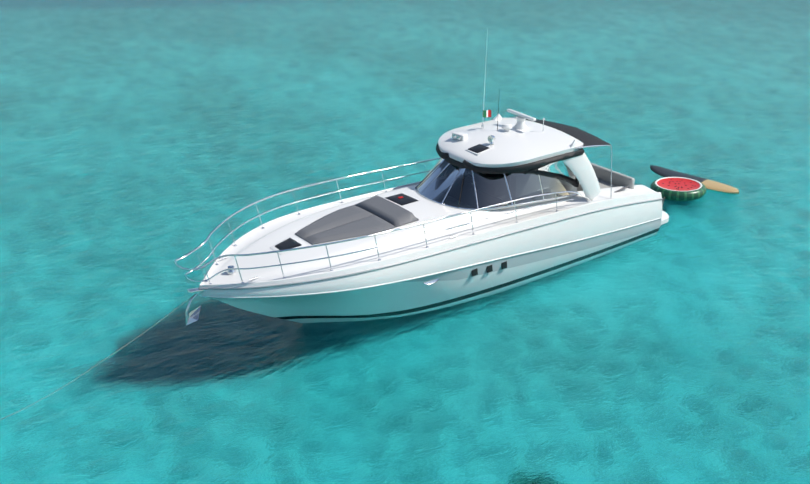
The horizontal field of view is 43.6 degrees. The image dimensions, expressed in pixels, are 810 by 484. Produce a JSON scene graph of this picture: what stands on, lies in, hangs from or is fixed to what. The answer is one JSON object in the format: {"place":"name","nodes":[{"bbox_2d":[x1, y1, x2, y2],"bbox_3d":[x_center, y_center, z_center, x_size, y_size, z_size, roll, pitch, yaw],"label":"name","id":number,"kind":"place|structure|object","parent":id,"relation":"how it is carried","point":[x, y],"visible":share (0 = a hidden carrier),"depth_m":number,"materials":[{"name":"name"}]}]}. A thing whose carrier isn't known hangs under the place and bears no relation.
{"place":"outdoors","nodes":[
{"label":"outdoors","id":0,"kind":"place"},
{"bbox_2d":[0,0,809,483],"bbox_3d":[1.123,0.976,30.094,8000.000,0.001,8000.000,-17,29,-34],"label":"sea water","id":1,"kind":"structure","parent":0,"point":[144,144],"depth_m":31.55,"materials":[{"name":"teal liquid"}]},
{"bbox_2d":[174,29,668,324],"bbox_3d":[1.146,-1.774,28.883,16.704,7.709,4.571,-17,29,-34],"label":"yacht","id":2,"kind":"object","parent":1,"relation":"on","point":[498,203],"visible":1,"depth_m":28.04,"materials":[{"name":"white plastic"}]},
{"bbox_2d":[2,294,194,418],"bbox_3d":[-22.138,7.028,15.929,40.153,3.176,0.229,-14,28,-29],"label":"anchor rope","id":3,"kind":"object","parent":2,"relation":"attached to","point":[99,362],"visible":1,"depth_m":24.10,"materials":[{"name":"grey"}]},
{"bbox_2d":[650,177,705,200],"bbox_3d":[9.760,-1.905,36.184,1.938,0.364,1.938,14,26,33],"label":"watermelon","id":4,"kind":"object","parent":1,"relation":"on","point":[678,188],"visible":0.94,"depth_m":35.79,"materials":[{"name":"red"}]},
{"bbox_2d":[650,165,738,193],"bbox_3d":[10.581,-2.250,37.194,3.584,0.375,0.896,21,31,38],"label":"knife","id":5,"kind":"object","parent":1,"relation":"on","point":[707,183],"visible":0.75,"depth_m":37.10,"materials":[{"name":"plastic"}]}
]}

